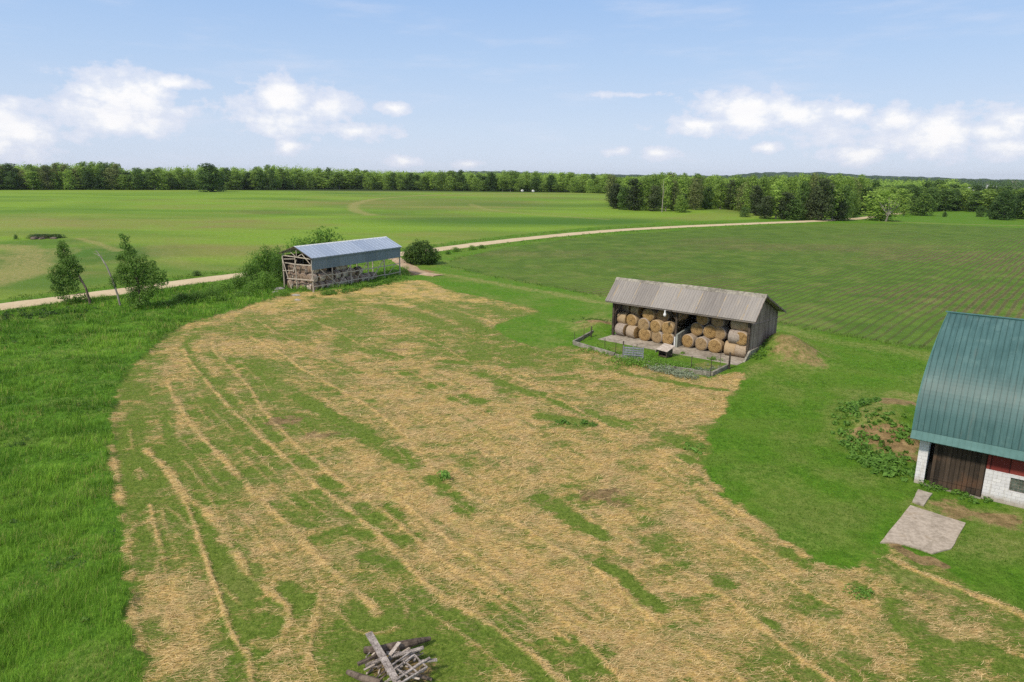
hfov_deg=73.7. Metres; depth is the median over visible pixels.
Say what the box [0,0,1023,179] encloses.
sky
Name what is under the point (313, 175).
slender tree
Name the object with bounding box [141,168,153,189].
broadleaf tree
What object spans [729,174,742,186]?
broadleaf tree
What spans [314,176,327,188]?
slender tree
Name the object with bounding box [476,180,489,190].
broadleaf tree
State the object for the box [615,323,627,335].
round bale
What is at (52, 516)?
tall grass
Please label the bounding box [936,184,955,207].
slender tree
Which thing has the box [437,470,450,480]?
hay field weeds
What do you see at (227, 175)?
broadleaf tree
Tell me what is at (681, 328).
round bale
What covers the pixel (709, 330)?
round bale
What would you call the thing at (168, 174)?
slender tree
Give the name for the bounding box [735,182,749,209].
broadleaf tree
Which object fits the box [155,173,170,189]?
broadleaf tree
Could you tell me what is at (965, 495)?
barn base weeds
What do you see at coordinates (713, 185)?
broadleaf tree
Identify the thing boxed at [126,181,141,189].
slender tree
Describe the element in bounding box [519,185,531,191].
broadleaf tree
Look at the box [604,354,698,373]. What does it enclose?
yard weeds
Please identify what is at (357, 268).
round bale
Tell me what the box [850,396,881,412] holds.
burdock weeds
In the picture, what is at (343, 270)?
round bale
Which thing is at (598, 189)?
broadleaf tree
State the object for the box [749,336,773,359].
shed corner weeds
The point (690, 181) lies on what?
slender tree
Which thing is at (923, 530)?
concrete pad
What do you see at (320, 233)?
bush
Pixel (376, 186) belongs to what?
broadleaf tree
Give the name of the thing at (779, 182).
slender tree
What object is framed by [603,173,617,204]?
broadleaf tree
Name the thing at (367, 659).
board
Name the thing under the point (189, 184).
broadleaf tree
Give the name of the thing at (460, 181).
broadleaf tree
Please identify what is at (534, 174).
broadleaf tree
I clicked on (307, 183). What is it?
broadleaf tree
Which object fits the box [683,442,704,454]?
hay field weeds
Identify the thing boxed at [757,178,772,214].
broadleaf tree
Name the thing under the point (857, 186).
broadleaf tree
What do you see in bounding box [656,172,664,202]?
broadleaf tree
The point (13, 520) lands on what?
meadow weeds
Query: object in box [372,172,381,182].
slender tree
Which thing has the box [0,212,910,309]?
gravel road
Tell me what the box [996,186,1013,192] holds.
broadleaf tree
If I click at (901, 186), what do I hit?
broadleaf tree
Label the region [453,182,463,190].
slender tree
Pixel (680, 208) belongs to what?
broadleaf tree
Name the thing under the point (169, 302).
bush
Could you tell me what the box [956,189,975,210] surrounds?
broadleaf tree
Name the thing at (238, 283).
bush
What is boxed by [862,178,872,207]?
broadleaf tree
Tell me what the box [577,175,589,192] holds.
broadleaf tree
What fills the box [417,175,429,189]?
broadleaf tree
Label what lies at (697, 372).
yard wall
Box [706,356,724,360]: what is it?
apron weeds
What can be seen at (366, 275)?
round bale
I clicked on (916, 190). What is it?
broadleaf tree
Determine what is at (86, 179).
broadleaf tree
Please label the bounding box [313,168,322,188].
broadleaf tree
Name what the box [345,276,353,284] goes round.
round bale
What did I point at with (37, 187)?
broadleaf tree
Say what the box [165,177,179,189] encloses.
broadleaf tree
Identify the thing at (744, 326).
round bale
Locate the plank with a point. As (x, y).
(381, 654)
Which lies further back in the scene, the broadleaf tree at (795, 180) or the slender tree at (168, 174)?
the slender tree at (168, 174)
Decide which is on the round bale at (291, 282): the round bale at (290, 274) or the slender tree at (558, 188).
the round bale at (290, 274)
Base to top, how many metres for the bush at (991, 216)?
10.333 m
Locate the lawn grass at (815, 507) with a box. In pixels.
[644,332,1023,606]
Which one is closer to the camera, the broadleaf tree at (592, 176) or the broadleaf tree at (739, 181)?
the broadleaf tree at (739, 181)
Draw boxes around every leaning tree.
[47,240,90,304]
[112,233,168,308]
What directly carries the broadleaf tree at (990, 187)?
on the ground at (908, 279)
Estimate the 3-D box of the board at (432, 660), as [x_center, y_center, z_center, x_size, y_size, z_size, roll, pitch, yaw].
[-3.101,11.785,25.174,0.687,0.091,0.137,-3,14,-14]
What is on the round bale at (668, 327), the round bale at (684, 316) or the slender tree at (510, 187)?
the round bale at (684, 316)
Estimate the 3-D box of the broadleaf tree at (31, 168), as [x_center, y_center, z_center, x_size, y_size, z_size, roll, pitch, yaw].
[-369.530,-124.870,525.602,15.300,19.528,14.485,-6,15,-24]
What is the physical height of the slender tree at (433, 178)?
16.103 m
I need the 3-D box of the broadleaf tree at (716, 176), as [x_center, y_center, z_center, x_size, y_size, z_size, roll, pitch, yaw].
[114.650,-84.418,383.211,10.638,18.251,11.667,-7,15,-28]
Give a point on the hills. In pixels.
(789, 174)
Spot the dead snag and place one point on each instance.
(114, 284)
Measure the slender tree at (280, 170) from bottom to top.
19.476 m
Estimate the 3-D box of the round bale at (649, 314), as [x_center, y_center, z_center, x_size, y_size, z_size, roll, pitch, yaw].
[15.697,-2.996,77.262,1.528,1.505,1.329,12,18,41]
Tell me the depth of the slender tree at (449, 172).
610.81 m
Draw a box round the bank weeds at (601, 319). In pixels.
[572,316,610,321]
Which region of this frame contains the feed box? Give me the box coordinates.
[655,343,674,357]
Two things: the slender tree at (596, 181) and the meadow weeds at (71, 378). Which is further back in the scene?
the slender tree at (596, 181)
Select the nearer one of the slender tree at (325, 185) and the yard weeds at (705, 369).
the yard weeds at (705, 369)
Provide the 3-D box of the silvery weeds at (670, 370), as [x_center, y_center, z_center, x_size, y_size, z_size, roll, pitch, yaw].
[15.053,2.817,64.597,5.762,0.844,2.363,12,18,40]
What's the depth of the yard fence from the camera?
66.69 m
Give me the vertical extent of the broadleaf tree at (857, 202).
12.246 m
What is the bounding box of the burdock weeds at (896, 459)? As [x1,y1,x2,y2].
[875,449,911,466]
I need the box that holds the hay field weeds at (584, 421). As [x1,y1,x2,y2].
[554,417,597,426]
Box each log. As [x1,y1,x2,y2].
[346,669,382,681]
[363,636,430,653]
[409,671,432,680]
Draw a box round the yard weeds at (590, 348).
[575,343,653,359]
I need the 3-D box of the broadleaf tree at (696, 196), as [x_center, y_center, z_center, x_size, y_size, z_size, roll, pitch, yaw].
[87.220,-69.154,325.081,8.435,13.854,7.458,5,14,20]
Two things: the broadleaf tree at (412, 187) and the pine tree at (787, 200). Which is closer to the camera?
the pine tree at (787, 200)
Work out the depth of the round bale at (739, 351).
70.10 m
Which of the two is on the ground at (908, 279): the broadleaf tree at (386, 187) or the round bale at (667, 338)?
the broadleaf tree at (386, 187)
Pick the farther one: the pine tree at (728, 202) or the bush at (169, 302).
the pine tree at (728, 202)
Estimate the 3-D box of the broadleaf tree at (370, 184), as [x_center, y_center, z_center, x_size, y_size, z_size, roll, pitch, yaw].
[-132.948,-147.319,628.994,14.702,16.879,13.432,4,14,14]
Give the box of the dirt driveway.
[390,257,441,275]
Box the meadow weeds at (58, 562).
[43,528,117,571]
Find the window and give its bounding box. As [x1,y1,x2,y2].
[1009,478,1023,492]
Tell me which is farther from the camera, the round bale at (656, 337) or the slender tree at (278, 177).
the slender tree at (278, 177)
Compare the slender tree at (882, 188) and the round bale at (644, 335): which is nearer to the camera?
the round bale at (644, 335)
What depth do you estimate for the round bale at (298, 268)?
110.21 m
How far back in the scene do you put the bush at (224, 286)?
105.80 m
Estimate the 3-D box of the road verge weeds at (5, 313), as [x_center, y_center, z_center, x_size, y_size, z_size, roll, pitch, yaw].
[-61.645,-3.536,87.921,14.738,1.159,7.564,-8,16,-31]
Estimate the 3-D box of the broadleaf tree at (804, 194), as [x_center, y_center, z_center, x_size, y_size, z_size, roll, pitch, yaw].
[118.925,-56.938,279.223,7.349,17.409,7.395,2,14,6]
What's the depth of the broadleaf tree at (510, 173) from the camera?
586.45 m
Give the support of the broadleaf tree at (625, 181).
on the ground at (908, 279)
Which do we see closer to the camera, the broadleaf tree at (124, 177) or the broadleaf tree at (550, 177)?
the broadleaf tree at (124, 177)
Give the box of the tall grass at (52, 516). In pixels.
[0,265,410,681]
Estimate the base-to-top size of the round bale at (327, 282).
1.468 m
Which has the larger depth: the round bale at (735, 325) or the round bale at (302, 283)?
the round bale at (302, 283)
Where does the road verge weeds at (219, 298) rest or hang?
on the ground at (908, 279)
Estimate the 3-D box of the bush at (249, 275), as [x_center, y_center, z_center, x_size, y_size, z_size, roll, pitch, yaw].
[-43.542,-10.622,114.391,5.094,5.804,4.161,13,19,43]
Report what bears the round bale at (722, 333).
on the round bale at (715, 345)
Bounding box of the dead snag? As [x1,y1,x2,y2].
[94,250,120,304]
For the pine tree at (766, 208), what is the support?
on the ground at (908, 279)
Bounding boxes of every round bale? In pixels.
[287,264,294,271]
[287,272,294,279]
[287,280,294,287]
[293,272,300,280]
[294,265,300,272]
[299,273,308,281]
[299,281,307,286]
[300,265,307,273]
[306,273,317,282]
[307,266,318,273]
[307,282,318,290]
[315,281,324,287]
[316,272,325,280]
[323,280,331,287]
[325,271,331,279]
[330,270,340,278]
[333,266,341,269]
[337,277,346,284]
[339,269,347,276]
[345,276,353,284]
[346,267,355,275]
[352,275,358,282]
[354,266,362,274]
[357,274,365,281]
[362,273,370,280]
[369,272,376,279]
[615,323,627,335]
[617,311,630,323]
[621,304,630,312]
[626,313,641,325]
[626,325,639,338]
[630,306,645,315]
[638,318,650,329]
[639,329,651,340]
[643,308,657,321]
[650,319,663,332]
[651,331,663,342]
[656,310,671,321]
[662,320,678,333]
[662,333,674,344]
[671,316,686,325]
[672,312,687,321]
[677,325,685,332]
[682,333,697,347]
[691,322,706,335]
[695,336,711,350]
[696,315,711,324]
[703,323,715,338]
[708,338,724,352]
[711,317,728,326]
[715,326,729,339]
[724,340,735,355]
[728,329,739,343]
[731,320,741,330]
[734,344,745,357]
[736,331,746,345]
[741,322,747,330]
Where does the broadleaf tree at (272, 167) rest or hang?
on the ground at (908, 279)
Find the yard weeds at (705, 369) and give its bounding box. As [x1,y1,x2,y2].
[672,363,730,377]
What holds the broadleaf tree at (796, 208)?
on the ground at (908, 279)
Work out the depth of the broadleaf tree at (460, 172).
612.72 m
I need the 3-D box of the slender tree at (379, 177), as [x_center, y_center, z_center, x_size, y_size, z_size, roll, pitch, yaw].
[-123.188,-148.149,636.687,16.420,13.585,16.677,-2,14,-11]
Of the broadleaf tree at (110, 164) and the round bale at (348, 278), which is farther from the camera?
the broadleaf tree at (110, 164)
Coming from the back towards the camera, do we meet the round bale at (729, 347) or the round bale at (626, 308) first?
the round bale at (626, 308)
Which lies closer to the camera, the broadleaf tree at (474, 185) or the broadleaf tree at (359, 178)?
the broadleaf tree at (474, 185)
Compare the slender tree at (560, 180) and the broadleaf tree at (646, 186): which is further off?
the slender tree at (560, 180)
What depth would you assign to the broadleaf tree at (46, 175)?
519.45 m
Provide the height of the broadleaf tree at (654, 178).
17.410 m
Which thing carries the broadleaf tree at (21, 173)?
on the ground at (908, 279)
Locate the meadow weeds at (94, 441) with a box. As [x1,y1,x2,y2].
[80,431,111,452]
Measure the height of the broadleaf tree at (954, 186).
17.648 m
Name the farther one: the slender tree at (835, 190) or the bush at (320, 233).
the slender tree at (835, 190)
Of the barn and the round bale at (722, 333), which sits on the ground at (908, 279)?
the barn
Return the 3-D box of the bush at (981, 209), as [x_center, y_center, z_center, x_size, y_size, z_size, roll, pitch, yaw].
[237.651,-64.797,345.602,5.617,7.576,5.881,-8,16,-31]
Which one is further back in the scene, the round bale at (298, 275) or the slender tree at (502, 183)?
the slender tree at (502, 183)
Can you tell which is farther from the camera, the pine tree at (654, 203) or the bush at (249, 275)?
the pine tree at (654, 203)
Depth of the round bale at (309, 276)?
108.63 m
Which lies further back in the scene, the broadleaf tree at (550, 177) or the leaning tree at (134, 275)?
the broadleaf tree at (550, 177)
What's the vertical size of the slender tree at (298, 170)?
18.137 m
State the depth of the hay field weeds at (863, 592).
30.39 m
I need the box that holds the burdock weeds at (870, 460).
[830,399,915,481]
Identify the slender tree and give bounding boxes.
[23,169,38,189]
[67,180,85,189]
[75,161,93,189]
[87,161,98,189]
[112,177,124,189]
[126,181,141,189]
[144,170,161,189]
[154,168,168,189]
[164,171,173,186]
[192,168,207,188]
[229,170,242,188]
[229,173,244,189]
[230,167,240,189]
[247,169,262,187]
[263,164,270,187]
[273,173,282,189]
[276,167,290,189]
[288,170,298,188]
[296,169,305,186]
[306,172,316,188]
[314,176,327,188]
[316,172,328,188]
[317,179,332,188]
[329,174,340,188]
[331,172,346,188]
[342,174,356,188]
[351,168,362,186]
[371,175,385,186]
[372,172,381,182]
[428,172,439,189]
[445,170,454,182]
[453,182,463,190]
[466,173,474,190]
[498,176,508,190]
[506,175,515,191]
[524,171,531,185]
[551,184,564,191]
[556,172,566,191]
[562,173,577,190]
[591,178,601,190]
[598,175,607,190]
[660,175,673,210]
[675,175,692,194]
[691,173,704,199]
[713,179,727,208]
[769,178,787,218]
[825,177,846,220]
[842,175,855,204]
[872,186,889,197]
[893,188,913,210]
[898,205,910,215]
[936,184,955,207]
[972,189,994,208]
[975,191,999,210]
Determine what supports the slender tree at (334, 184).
on the ground at (908, 279)
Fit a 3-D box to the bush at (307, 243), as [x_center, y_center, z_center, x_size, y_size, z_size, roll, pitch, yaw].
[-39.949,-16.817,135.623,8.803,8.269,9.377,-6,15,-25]
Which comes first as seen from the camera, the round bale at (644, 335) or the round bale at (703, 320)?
the round bale at (703, 320)
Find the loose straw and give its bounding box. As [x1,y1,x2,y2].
[107,306,1023,681]
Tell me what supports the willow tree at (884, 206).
on the ground at (908, 279)
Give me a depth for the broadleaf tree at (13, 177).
511.83 m
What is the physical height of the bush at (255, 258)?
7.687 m
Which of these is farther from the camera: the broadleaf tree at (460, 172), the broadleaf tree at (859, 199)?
the broadleaf tree at (460, 172)
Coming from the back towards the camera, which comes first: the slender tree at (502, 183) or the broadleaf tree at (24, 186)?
the slender tree at (502, 183)
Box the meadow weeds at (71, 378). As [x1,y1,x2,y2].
[59,375,84,387]
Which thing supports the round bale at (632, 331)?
on the hay shed at (757, 313)
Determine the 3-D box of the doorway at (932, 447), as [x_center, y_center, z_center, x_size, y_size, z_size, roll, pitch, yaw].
[26.713,7.365,40.996,2.920,3.300,0.100,11,17,37]
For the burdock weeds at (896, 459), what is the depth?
44.79 m
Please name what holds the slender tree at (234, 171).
on the ground at (908, 279)
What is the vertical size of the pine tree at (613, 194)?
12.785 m
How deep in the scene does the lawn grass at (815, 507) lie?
44.41 m
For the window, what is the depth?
38.59 m
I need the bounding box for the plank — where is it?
[365,631,400,681]
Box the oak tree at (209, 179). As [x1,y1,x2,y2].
[192,163,227,191]
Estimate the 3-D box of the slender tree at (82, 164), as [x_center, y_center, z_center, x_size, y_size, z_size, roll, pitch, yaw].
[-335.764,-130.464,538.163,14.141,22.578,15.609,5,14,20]
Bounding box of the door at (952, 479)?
[929,443,987,496]
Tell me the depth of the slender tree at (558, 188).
565.38 m
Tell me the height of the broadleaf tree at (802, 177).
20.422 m
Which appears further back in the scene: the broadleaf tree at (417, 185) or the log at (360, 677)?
the broadleaf tree at (417, 185)
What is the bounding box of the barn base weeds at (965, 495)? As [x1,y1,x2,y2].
[912,476,993,503]
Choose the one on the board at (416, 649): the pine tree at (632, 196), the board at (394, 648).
the board at (394, 648)
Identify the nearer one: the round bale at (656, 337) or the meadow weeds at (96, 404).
the meadow weeds at (96, 404)
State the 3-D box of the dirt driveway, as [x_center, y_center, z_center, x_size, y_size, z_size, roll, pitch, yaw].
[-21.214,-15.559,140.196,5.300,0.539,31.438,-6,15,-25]
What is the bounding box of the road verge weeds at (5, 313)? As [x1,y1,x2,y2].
[0,304,98,319]
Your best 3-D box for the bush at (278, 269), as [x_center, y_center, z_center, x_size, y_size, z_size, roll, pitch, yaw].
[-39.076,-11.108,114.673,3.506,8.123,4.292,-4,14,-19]
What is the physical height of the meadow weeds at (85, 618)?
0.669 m
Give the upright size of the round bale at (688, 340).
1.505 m
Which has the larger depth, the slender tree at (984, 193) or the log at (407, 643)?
the slender tree at (984, 193)
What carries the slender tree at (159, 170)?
on the ground at (908, 279)
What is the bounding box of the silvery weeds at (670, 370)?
[642,363,698,378]
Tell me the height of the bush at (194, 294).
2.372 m
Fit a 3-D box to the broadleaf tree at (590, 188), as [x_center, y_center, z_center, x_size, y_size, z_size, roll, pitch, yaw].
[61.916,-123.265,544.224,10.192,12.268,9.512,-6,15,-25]
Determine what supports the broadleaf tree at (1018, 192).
on the ground at (908, 279)
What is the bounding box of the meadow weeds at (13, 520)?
[9,492,78,522]
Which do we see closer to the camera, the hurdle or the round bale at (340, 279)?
the hurdle
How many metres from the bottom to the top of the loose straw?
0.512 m
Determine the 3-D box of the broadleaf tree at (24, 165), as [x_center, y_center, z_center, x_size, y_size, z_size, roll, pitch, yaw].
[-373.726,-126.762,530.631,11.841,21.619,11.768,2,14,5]
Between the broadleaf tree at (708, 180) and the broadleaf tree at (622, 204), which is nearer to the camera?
the broadleaf tree at (622, 204)
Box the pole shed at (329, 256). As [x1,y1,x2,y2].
[278,236,401,291]
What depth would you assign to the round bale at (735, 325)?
70.41 m
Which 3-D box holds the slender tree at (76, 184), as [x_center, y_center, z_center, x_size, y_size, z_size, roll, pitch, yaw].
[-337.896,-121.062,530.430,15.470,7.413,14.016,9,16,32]
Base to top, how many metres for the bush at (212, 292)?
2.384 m
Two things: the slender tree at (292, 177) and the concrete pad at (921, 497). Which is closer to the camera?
the concrete pad at (921, 497)
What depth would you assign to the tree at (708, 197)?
332.72 m
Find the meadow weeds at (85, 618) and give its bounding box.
[0,582,89,625]
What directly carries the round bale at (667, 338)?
on the hay shed at (757, 313)
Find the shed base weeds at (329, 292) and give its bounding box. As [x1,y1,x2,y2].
[311,275,400,296]
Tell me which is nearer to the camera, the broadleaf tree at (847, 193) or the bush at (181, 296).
the bush at (181, 296)
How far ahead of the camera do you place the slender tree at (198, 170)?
563.69 m
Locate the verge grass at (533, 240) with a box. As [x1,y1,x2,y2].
[7,222,931,349]
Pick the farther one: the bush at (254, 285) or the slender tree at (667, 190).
the slender tree at (667, 190)
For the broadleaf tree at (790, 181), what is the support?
on the ground at (908, 279)
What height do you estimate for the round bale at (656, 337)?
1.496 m
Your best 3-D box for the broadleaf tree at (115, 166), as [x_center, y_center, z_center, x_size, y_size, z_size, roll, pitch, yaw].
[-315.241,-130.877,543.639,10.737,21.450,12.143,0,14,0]
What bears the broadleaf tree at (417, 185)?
on the ground at (908, 279)
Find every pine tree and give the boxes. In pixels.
[607,183,625,208]
[624,178,643,209]
[645,185,661,210]
[722,179,737,209]
[748,185,766,215]
[755,196,775,218]
[774,191,795,219]
[801,192,820,219]
[809,177,835,220]
[831,193,848,220]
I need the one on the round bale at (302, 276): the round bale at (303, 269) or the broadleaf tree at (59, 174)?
the round bale at (303, 269)
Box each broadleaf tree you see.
[0,163,19,188]
[0,169,4,189]
[0,181,18,189]
[3,171,24,189]
[16,179,30,189]
[17,170,28,189]
[21,166,43,189]
[22,164,38,178]
[29,171,44,189]
[36,164,59,189]
[49,172,60,189]
[50,162,59,187]
[55,171,68,189]
[59,163,69,178]
[61,169,75,189]
[71,170,78,189]
[79,170,95,189]
[88,177,103,189]
[94,161,103,187]
[94,168,111,189]
[100,162,114,189]
[103,167,121,189]
[109,162,123,189]
[110,164,121,189]
[117,174,131,189]
[128,169,147,189]
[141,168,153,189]
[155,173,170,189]
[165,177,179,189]
[173,168,186,189]
[182,168,194,189]
[182,179,195,189]
[220,167,232,188]
[223,182,236,189]
[240,172,254,189]
[253,169,266,189]
[266,169,276,189]
[268,166,279,188]
[280,179,292,189]
[288,170,300,188]
[294,172,305,188]
[304,172,313,188]
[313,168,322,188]
[326,167,333,188]
[341,170,352,188]
[354,175,366,188]
[361,172,373,188]
[372,182,383,189]
[383,174,391,189]
[388,172,398,189]
[394,172,405,189]
[403,173,414,189]
[403,183,418,189]
[410,174,421,185]
[413,181,422,189]
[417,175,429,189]
[424,171,434,189]
[433,171,447,190]
[442,176,455,190]
[455,169,465,189]
[455,175,466,190]
[459,183,473,190]
[469,177,481,190]
[473,173,483,190]
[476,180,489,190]
[484,172,498,190]
[496,174,505,190]
[502,170,517,190]
[513,177,526,191]
[514,171,519,190]
[517,174,526,189]
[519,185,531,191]
[528,177,541,191]
[529,171,542,190]
[538,183,547,191]
[545,175,557,191]
[566,177,580,192]
[576,185,586,192]
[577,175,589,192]
[583,178,594,192]
[588,173,597,192]
[593,184,600,192]
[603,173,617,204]
[617,185,629,209]
[619,176,631,207]
[629,177,641,200]
[638,177,654,210]
[645,173,660,205]
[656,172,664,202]
[659,172,674,207]
[667,181,680,210]
[673,194,688,211]
[676,177,690,208]
[682,173,689,195]
[687,181,704,209]
[689,178,705,207]
[700,176,715,207]
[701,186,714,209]
[705,175,716,205]
[711,174,722,204]
[714,179,731,207]
[728,178,743,209]
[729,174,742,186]
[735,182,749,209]
[739,174,757,212]
[739,175,757,198]
[757,174,770,195]
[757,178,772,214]
[768,175,780,215]
[780,199,808,220]
[782,176,797,201]
[787,176,798,196]
[793,180,810,218]
[794,172,809,211]
[809,173,820,217]
[835,172,846,197]
[839,185,855,220]
[844,178,856,217]
[851,192,862,216]
[852,190,862,214]
[853,177,862,209]
[856,174,867,214]
[858,187,878,214]
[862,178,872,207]
[868,180,883,194]
[887,186,901,212]
[895,185,913,210]
[905,184,925,194]
[905,186,923,211]
[905,187,927,209]
[908,193,939,215]
[920,181,935,193]
[925,187,941,211]
[932,179,952,202]
[934,188,963,211]
[943,183,961,190]
[947,190,965,210]
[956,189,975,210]
[958,183,974,190]
[961,192,986,211]
[967,184,984,201]
[983,184,998,193]
[986,187,1009,210]
[989,191,1019,219]
[991,189,1012,213]
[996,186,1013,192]
[1002,189,1023,210]
[1005,193,1023,218]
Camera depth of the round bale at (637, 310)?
78.79 m
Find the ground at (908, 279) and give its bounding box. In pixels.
[0,185,1023,681]
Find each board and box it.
[357,653,377,665]
[365,658,380,666]
[388,642,400,655]
[389,646,423,658]
[418,658,436,662]
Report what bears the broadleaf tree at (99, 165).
on the ground at (908, 279)
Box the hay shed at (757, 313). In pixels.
[599,277,785,364]
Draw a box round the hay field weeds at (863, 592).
[842,583,874,599]
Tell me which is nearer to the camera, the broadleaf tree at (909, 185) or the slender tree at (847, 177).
the slender tree at (847, 177)
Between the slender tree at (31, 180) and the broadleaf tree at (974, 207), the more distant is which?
the slender tree at (31, 180)
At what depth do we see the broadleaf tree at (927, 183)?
416.03 m
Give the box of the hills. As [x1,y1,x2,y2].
[404,171,1023,185]
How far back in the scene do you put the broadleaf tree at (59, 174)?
525.58 m
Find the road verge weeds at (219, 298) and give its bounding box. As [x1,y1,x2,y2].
[148,289,268,307]
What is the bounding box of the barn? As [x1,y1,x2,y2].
[910,311,1023,508]
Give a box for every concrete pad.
[880,505,965,553]
[912,489,931,506]
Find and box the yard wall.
[573,330,727,375]
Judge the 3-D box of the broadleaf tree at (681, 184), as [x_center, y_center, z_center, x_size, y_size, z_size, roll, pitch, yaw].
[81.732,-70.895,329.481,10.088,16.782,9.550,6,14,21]
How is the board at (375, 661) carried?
on the stick
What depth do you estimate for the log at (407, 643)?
26.21 m
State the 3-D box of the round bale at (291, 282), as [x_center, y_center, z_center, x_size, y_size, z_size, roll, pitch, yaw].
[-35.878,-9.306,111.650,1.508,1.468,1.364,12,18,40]
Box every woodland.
[0,162,962,197]
[531,176,1023,188]
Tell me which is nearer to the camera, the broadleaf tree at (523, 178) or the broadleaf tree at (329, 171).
the broadleaf tree at (523, 178)
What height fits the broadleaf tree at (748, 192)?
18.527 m
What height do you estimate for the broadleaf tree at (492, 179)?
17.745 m
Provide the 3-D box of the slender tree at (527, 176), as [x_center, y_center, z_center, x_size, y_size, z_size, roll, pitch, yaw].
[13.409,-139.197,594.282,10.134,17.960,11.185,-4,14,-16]
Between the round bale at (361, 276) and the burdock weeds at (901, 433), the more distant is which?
the round bale at (361, 276)
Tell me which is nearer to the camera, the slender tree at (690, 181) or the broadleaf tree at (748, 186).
the broadleaf tree at (748, 186)
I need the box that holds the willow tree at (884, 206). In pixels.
[859,189,900,220]
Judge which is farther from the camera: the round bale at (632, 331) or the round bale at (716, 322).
the round bale at (632, 331)
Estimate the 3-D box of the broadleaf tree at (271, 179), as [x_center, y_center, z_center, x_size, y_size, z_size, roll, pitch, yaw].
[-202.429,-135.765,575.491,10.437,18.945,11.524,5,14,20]
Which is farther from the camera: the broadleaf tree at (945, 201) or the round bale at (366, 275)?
the broadleaf tree at (945, 201)
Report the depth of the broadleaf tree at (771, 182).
297.59 m
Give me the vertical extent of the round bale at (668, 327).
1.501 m
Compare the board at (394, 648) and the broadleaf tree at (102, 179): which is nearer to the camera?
the board at (394, 648)
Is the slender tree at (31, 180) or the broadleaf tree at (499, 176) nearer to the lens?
the slender tree at (31, 180)
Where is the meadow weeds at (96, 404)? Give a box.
[77,397,114,410]
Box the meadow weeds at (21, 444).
[4,437,31,446]
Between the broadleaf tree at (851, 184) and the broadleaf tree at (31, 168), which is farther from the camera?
the broadleaf tree at (31, 168)
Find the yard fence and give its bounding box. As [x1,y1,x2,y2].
[574,326,730,371]
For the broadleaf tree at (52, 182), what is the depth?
522.98 m
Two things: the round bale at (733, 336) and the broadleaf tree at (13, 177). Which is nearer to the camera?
the round bale at (733, 336)
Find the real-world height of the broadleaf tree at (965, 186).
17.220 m
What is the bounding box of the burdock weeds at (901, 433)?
[871,411,914,442]
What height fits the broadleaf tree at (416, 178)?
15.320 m
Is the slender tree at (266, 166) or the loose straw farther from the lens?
the slender tree at (266, 166)
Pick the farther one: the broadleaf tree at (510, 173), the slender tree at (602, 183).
the broadleaf tree at (510, 173)
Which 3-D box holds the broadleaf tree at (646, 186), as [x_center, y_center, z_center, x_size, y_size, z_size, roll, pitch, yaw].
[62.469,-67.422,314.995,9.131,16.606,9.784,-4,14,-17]
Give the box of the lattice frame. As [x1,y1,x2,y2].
[387,651,427,681]
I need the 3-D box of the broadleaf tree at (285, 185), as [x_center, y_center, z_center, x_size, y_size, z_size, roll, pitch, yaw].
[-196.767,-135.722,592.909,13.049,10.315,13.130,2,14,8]
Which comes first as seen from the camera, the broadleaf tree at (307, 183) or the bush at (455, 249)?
the bush at (455, 249)
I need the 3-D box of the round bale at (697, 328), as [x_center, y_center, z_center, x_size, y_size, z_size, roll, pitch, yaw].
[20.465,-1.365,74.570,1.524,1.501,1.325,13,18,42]
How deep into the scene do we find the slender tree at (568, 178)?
564.14 m
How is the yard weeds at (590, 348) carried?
on the ground at (908, 279)
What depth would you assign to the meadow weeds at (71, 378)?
59.72 m
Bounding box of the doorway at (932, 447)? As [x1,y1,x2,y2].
[925,443,988,492]
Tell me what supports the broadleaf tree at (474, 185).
on the ground at (908, 279)
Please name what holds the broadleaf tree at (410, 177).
on the ground at (908, 279)
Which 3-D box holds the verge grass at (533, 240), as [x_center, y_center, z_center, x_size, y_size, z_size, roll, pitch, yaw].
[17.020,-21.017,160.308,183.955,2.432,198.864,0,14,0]
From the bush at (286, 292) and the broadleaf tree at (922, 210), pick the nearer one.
the bush at (286, 292)
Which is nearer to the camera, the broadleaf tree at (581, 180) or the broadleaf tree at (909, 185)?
the broadleaf tree at (909, 185)
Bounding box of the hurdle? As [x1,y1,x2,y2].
[623,345,643,357]
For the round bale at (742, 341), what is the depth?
69.78 m
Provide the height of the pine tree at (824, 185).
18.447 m
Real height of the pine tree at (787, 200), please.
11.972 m
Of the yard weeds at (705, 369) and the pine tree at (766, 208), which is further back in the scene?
the pine tree at (766, 208)
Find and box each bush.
[160,300,174,306]
[170,292,192,301]
[184,290,207,301]
[191,270,201,275]
[201,286,225,298]
[207,281,219,290]
[211,281,237,293]
[227,273,249,289]
[239,261,261,284]
[242,280,264,292]
[243,250,267,274]
[252,270,282,290]
[256,243,279,277]
[262,245,283,268]
[268,251,284,286]
[277,289,290,296]
[281,236,308,254]
[294,236,325,252]
[305,226,345,243]
[400,238,441,264]
[450,247,459,251]
[739,207,750,216]
[974,205,987,216]
[986,203,1003,219]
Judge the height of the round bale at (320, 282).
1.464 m
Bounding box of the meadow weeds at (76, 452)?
[42,448,90,465]
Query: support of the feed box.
on the ground at (908, 279)

